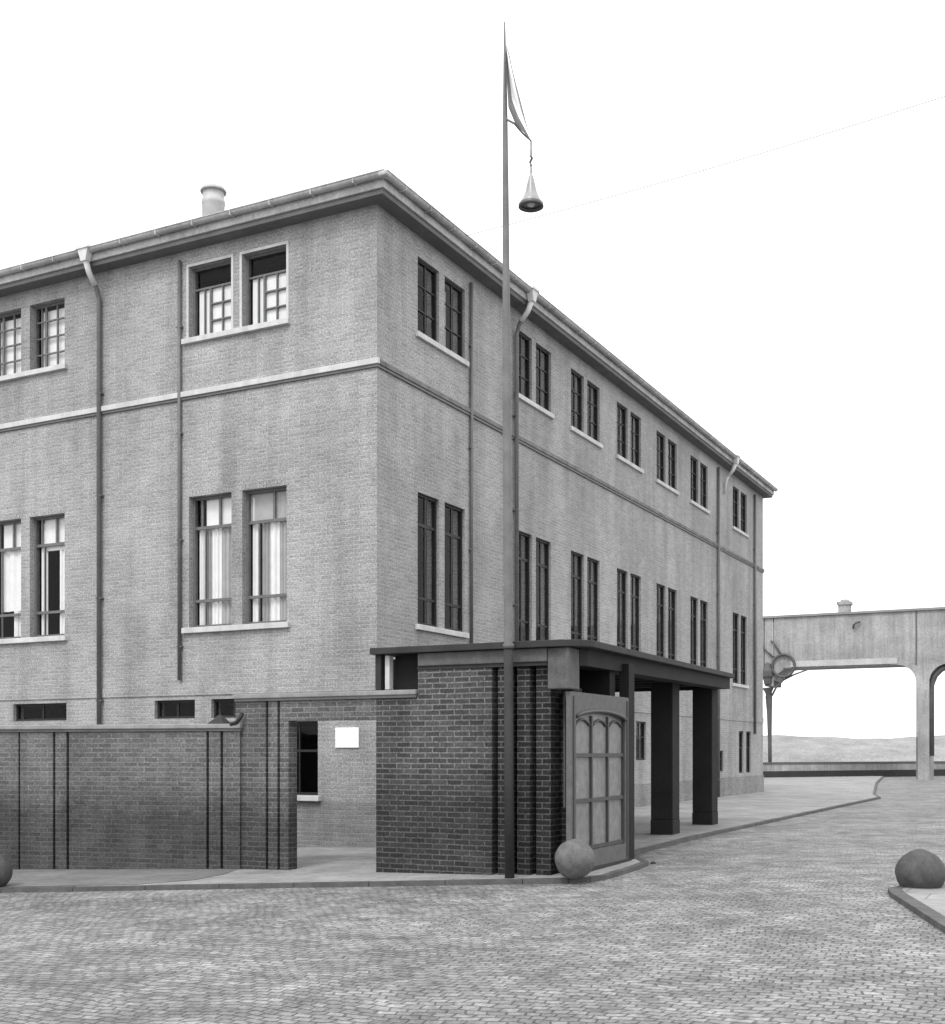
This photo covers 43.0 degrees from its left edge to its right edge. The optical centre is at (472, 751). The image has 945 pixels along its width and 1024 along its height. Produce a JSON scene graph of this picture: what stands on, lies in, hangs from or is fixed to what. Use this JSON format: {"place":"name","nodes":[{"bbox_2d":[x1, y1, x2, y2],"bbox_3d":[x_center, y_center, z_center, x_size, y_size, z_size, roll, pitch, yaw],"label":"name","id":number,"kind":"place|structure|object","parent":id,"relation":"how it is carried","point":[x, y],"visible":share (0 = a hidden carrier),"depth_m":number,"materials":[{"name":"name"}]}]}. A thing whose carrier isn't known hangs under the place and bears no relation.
{"place":"outdoors","nodes":[
{"label":"outdoors","id":0,"kind":"place"},
{"bbox_2d":[0,776,881,887],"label":"pavement","id":1,"kind":"structure","parent":0,"point":[781,797],"depth_m":21.98,"materials":[{"name":"grey concrete"}]},
{"bbox_2d":[3,869,235,886],"bbox_3d":[-6.444,1.725,16.392,6.061,0.139,2.677,0,0,16],"label":"pavement patch","id":2,"kind":"object","parent":1,"relation":"on","point":[46,877],"visible":0.97,"depth_m":16.33,"materials":[{"name":"grey concrete"}]},
{"bbox_2d":[0,854,12,886],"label":"ball bollard","id":3,"kind":"object","parent":2,"relation":"on","point":[6,871],"visible":0.99,"depth_m":15.37,"materials":[{"name":"stone"}]},
{"bbox_2d":[233,689,417,869],"bbox_3d":[-1.965,0.700,16.404,2.980,3.000,0.410,0,0,28],"label":"doorway wall","id":4,"kind":"structure","parent":1,"relation":"on","point":[268,721],"depth_m":16.64,"materials":[{"name":"brick"}]},
{"bbox_2d":[502,22,531,877],"bbox_3d":[0.545,-3.577,14.660,0.358,10.650,0.133,0,0,0],"label":"lamp mast","id":5,"kind":"object","parent":1,"relation":"on","point":[508,646],"visible":0.9,"depth_m":14.62,"materials":[{"name":"metal"}]},
{"bbox_2d":[506,45,529,138],"bbox_3d":[0.557,-8.022,14.610,0.295,1.160,0.070,0,0,0],"label":"pennant","id":6,"kind":"object","parent":5,"relation":"hanging from","point":[515,107],"visible":1,"depth_m":14.61,"materials":[{"name":"fabric"}]},
{"bbox_2d":[518,141,543,212],"bbox_3d":[0.715,-7.044,14.660,0.310,0.815,0.310,0,0,0],"label":"pendant lamp","id":7,"kind":"object","parent":5,"relation":"hanging from","point":[530,202],"visible":1,"depth_m":14.62,"materials":[{"name":"metal"}]},
{"bbox_2d":[0,776,944,1023],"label":"road","id":8,"kind":"structure","parent":0,"point":[806,919],"depth_m":9.98,"materials":[{"name":"stone"}]},
{"bbox_2d":[0,776,883,892],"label":"kerb","id":9,"kind":"structure","parent":8,"relation":"on","point":[643,863],"depth_m":14.93,"materials":[{"name":"stone"}]},
{"bbox_2d":[555,839,594,879],"bbox_3d":[1.217,1.285,14.278,0.476,0.486,0.484,0,0,0],"label":"ball bollard","id":10,"kind":"object","parent":8,"relation":"on","point":[574,859],"visible":1,"depth_m":14.11,"materials":[{"name":"stone"}]},
{"bbox_2d":[763,599,944,779],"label":"railway viaduct","id":11,"kind":"object","parent":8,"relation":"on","point":[911,639],"visible":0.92,"depth_m":64.52,"materials":[{"name":"concrete"}]},
{"bbox_2d":[763,761,944,777],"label":"wall","id":12,"kind":"structure","parent":8,"relation":"on","point":[836,769],"depth_m":69.10,"materials":[{"name":"concrete"}]},
{"bbox_2d":[888,884,944,933],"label":"island kerb","id":13,"kind":"structure","parent":8,"relation":"on","point":[928,914],"depth_m":11.19,"materials":[{"name":"concrete"}]},
{"bbox_2d":[0,0,944,738],"label":"sky","id":14,"kind":"structure","parent":0,"point":[789,300],"materials":[{"name":"white"}]},
{"bbox_2d":[763,735,944,761],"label":"embankment","id":15,"kind":"structure","parent":0,"point":[786,748],"depth_m":84.66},
{"bbox_2d":[902,886,944,915],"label":"island pavement","id":16,"kind":"structure","parent":0,"point":[934,899],"depth_m":11.98,"materials":[{"name":"grey concrete"}]},
{"bbox_2d":[895,849,944,888],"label":"ball bollard","id":17,"kind":"object","parent":16,"relation":"on","point":[920,868],"visible":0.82,"depth_m":12.68,"materials":[{"name":"stone"}]},
{"label":"ground","id":18,"kind":"structure","parent":0,"visible":0},
{"bbox_2d":[0,712,243,869],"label":"boundary wall","id":19,"kind":"structure","parent":18,"relation":"on","point":[147,796],"depth_m":17.37,"materials":[{"name":"brick"}]},
{"bbox_2d":[0,169,777,847],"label":"industrial building","id":20,"kind":"structure","parent":18,"relation":"on","point":[252,449],"depth_m":22.55,"materials":[{"name":"brick"}]},
{"bbox_2d":[0,311,20,375],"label":"window","id":21,"kind":"structure","parent":20,"relation":"in","point":[10,331],"depth_m":24.34,"materials":[{"name":"paint"}]},
{"bbox_2d":[0,520,20,638],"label":"window","id":22,"kind":"structure","parent":20,"relation":"in","point":[11,553],"depth_m":24.31,"materials":[{"name":"paint"}]},
{"bbox_2d":[16,703,66,720],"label":"window","id":23,"kind":"structure","parent":20,"relation":"in","point":[18,706],"depth_m":23.79,"materials":[{"name":"grey wood"}]},
{"bbox_2d":[34,300,64,368],"bbox_3d":[-8.285,-8.190,23.740,0.950,1.300,0.096,0,0,28],"label":"window","id":24,"kind":"structure","parent":20,"relation":"in","point":[52,339],"depth_m":23.80,"materials":[{"name":"paint"}]},
{"bbox_2d":[34,515,64,636],"bbox_3d":[-8.280,-3.450,23.749,0.950,2.380,0.116,0,0,28],"label":"window","id":25,"kind":"structure","parent":20,"relation":"in","point":[53,530],"depth_m":23.82,"materials":[{"name":"paint"}]},
{"bbox_2d":[158,700,194,718],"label":"window","id":26,"kind":"structure","parent":20,"relation":"in","point":[178,702],"depth_m":22.19,"materials":[{"name":"grey wood"}]},
{"bbox_2d":[193,261,230,336],"bbox_3d":[-4.677,-8.190,21.849,0.980,1.300,0.070,0,0,28],"label":"window","id":27,"kind":"structure","parent":20,"relation":"in","point":[215,301],"depth_m":21.89,"materials":[{"name":"paint"}]},
{"bbox_2d":[193,494,230,626],"bbox_3d":[-4.664,-3.450,21.874,0.980,2.380,0.128,0,0,28],"label":"window","id":28,"kind":"structure","parent":20,"relation":"in","point":[215,538],"depth_m":21.93,"materials":[{"name":"paint"}]},
{"bbox_2d":[214,699,235,717],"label":"window","id":29,"kind":"structure","parent":20,"relation":"in","point":[216,701],"depth_m":21.67,"materials":[{"name":"grey wood"}]},
{"bbox_2d":[246,248,285,325],"bbox_3d":[-3.599,-8.190,21.285,0.970,1.300,0.070,0,0,28],"label":"window","id":30,"kind":"structure","parent":20,"relation":"in","point":[269,290],"depth_m":21.32,"materials":[{"name":"paint"}]},
{"bbox_2d":[246,487,286,623],"bbox_3d":[-3.581,-3.450,21.319,0.970,2.380,0.146,0,0,28],"label":"window","id":31,"kind":"structure","parent":20,"relation":"in","point":[268,507],"depth_m":21.38,"materials":[{"name":"glass"}]},
{"bbox_2d":[297,721,317,794],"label":"window","id":32,"kind":"structure","parent":20,"relation":"in","point":[298,722],"depth_m":20.90,"materials":[{"name":"grey wood"}]},
{"bbox_2d":[335,727,358,747],"bbox_3d":[-2.122,-0.230,20.323,0.470,0.340,0.021,0,0,28],"label":"notice sign","id":33,"kind":"object","parent":20,"relation":"attached to","point":[346,737],"visible":1,"depth_m":20.31,"materials":[{"name":"white paper"}]},
{"bbox_2d":[418,259,435,340],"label":"window","id":34,"kind":"structure","parent":20,"relation":"in","point":[425,267],"depth_m":21.79,"materials":[{"name":"grey wood"}]},
{"bbox_2d":[418,493,435,626],"bbox_3d":[-0.871,-3.430,21.664,0.070,2.340,0.780,0,0,28],"label":"window","id":35,"kind":"structure","parent":20,"relation":"in","point":[433,528],"depth_m":21.83,"materials":[{"name":"black glass"}]},
{"bbox_2d":[445,279,461,356],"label":"window","id":36,"kind":"structure","parent":20,"relation":"in","point":[452,286],"depth_m":22.71,"materials":[{"name":"grey wood"}]},
{"bbox_2d":[445,504,461,631],"bbox_3d":[-0.409,-3.430,22.551,0.070,2.340,0.800,0,0,28],"label":"window","id":37,"kind":"structure","parent":20,"relation":"in","point":[459,537],"depth_m":22.86,"materials":[{"name":"grey wood"}]},
{"bbox_2d":[519,332,528,398],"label":"window","id":38,"kind":"structure","parent":20,"relation":"in","point":[522,336],"depth_m":25.51,"materials":[{"name":"grey wood"}]},
{"bbox_2d":[519,532,528,640],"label":"window","id":39,"kind":"structure","parent":20,"relation":"in","point":[521,534],"depth_m":25.35,"materials":[{"name":"grey wood"}]},
{"bbox_2d":[536,344,548,410],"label":"window","id":40,"kind":"structure","parent":20,"relation":"in","point":[538,348],"depth_m":26.45,"materials":[{"name":"grey wood"}]},
{"bbox_2d":[536,538,548,639],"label":"window","id":41,"kind":"structure","parent":20,"relation":"in","point":[546,566],"depth_m":26.45,"materials":[{"name":"grey wood"}]},
{"bbox_2d":[571,370,581,430],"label":"window","id":42,"kind":"structure","parent":20,"relation":"in","point":[579,394],"depth_m":28.15,"materials":[{"name":"grey wood"}]},
{"bbox_2d":[571,551,581,638],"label":"window","id":43,"kind":"structure","parent":20,"relation":"in","point":[579,577],"depth_m":28.15,"materials":[{"name":"grey wood"}]},
{"bbox_2d":[587,381,597,440],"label":"window","id":44,"kind":"structure","parent":20,"relation":"in","point":[595,405],"depth_m":29.05,"materials":[{"name":"grey wood"}]},
{"bbox_2d":[587,557,597,640],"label":"window","id":45,"kind":"structure","parent":20,"relation":"in","point":[595,583],"depth_m":29.05,"materials":[{"name":"grey wood"}]},
{"bbox_2d":[617,403,625,458],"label":"window","id":46,"kind":"structure","parent":20,"relation":"in","point":[623,424],"depth_m":30.78,"materials":[{"name":"grey glass"}]},
{"bbox_2d":[617,569,625,647],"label":"window","id":47,"kind":"structure","parent":20,"relation":"in","point":[623,592],"depth_m":30.78,"materials":[{"name":"grey wood"}]},
{"bbox_2d":[631,413,638,466],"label":"window","id":48,"kind":"structure","parent":20,"relation":"in","point":[633,416],"depth_m":31.64,"materials":[{"name":"grey glass"}]},
{"bbox_2d":[631,574,638,650],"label":"window","id":49,"kind":"structure","parent":20,"relation":"in","point":[633,596],"depth_m":31.67,"materials":[{"name":"grey glass"}]},
{"bbox_2d":[636,721,643,759],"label":"window","id":50,"kind":"structure","parent":20,"relation":"in","point":[642,723],"depth_m":32.00,"materials":[{"name":"grey glass"}]},
{"bbox_2d":[656,431,663,481],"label":"window","id":51,"kind":"structure","parent":20,"relation":"in","point":[658,435],"depth_m":33.46,"materials":[{"name":"grey glass"}]},
{"bbox_2d":[656,584,663,656],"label":"window","id":52,"kind":"structure","parent":20,"relation":"in","point":[661,605],"depth_m":33.47,"materials":[{"name":"grey glass"}]},
{"bbox_2d":[668,440,674,488],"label":"window","id":53,"kind":"structure","parent":20,"relation":"in","point":[670,443],"depth_m":34.37,"materials":[{"name":"grey glass"}]},
{"bbox_2d":[668,588,674,659],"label":"window","id":54,"kind":"structure","parent":20,"relation":"in","point":[670,590],"depth_m":34.37,"materials":[{"name":"grey glass"}]},
{"bbox_2d":[690,456,695,501],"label":"window","id":55,"kind":"structure","parent":20,"relation":"in","point":[692,459],"depth_m":36.20,"materials":[{"name":"grey glass"}]},
{"bbox_2d":[690,597,695,664],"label":"window","id":56,"kind":"structure","parent":20,"relation":"in","point":[694,616],"depth_m":36.20,"materials":[{"name":"grey glass"}]},
{"bbox_2d":[700,463,705,507],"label":"window","id":57,"kind":"structure","parent":20,"relation":"in","point":[704,468],"depth_m":37.10,"materials":[{"name":"grey glass"}]},
{"bbox_2d":[700,600,705,666],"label":"window","id":58,"kind":"structure","parent":20,"relation":"in","point":[703,619],"depth_m":37.10,"materials":[{"name":"grey glass"}]},
{"bbox_2d":[466,96,944,235],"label":"overhead wire","id":59,"kind":"object","parent":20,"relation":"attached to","point":[715,166],"visible":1,"depth_m":20.33,"materials":[{"name":"grey metal"}]},
{"bbox_2d":[720,751,721,770],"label":"window","id":60,"kind":"structure","parent":20,"relation":"in","point":[720,751],"depth_m":38.64,"materials":[{"name":"grey glass"}]},
{"bbox_2d":[733,487,736,526],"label":"window","id":61,"kind":"structure","parent":20,"relation":"in","point":[734,489],"depth_m":40.34,"materials":[{"name":"grey glass"}]},
{"bbox_2d":[733,613,736,682],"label":"window","id":62,"kind":"structure","parent":20,"relation":"in","point":[734,614],"depth_m":40.34,"materials":[{"name":"grey glass"}]},
{"bbox_2d":[739,731,741,772],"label":"window","id":63,"kind":"structure","parent":20,"relation":"in","point":[740,732],"depth_m":40.83,"materials":[{"name":"grey glass"}]},
{"bbox_2d":[741,493,744,531],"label":"window","id":64,"kind":"structure","parent":20,"relation":"in","point":[742,495],"depth_m":41.23,"materials":[{"name":"grey glass"}]},
{"bbox_2d":[741,616,744,684],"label":"window","id":65,"kind":"structure","parent":20,"relation":"in","point":[742,617],"depth_m":41.23,"materials":[{"name":"grey glass"}]},
{"bbox_2d":[746,731,749,772],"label":"window","id":66,"kind":"structure","parent":20,"relation":"in","point":[747,733],"depth_m":41.73,"materials":[{"name":"grey glass"}]},
{"bbox_2d":[370,639,734,874],"bbox_3d":[1.373,0.333,20.105,5.160,3.734,10.200,0,0,28],"label":"entrance porch","id":67,"kind":"object","parent":18,"relation":"on","point":[440,774],"visible":0.88,"depth_m":15.43,"materials":[{"name":"brick"}]},
{"bbox_2d":[395,655,417,689],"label":"lodge window","id":68,"kind":"structure","parent":67,"relation":"in","point":[406,672],"depth_m":15.81,"materials":[{"name":"black glass"}]}
]}

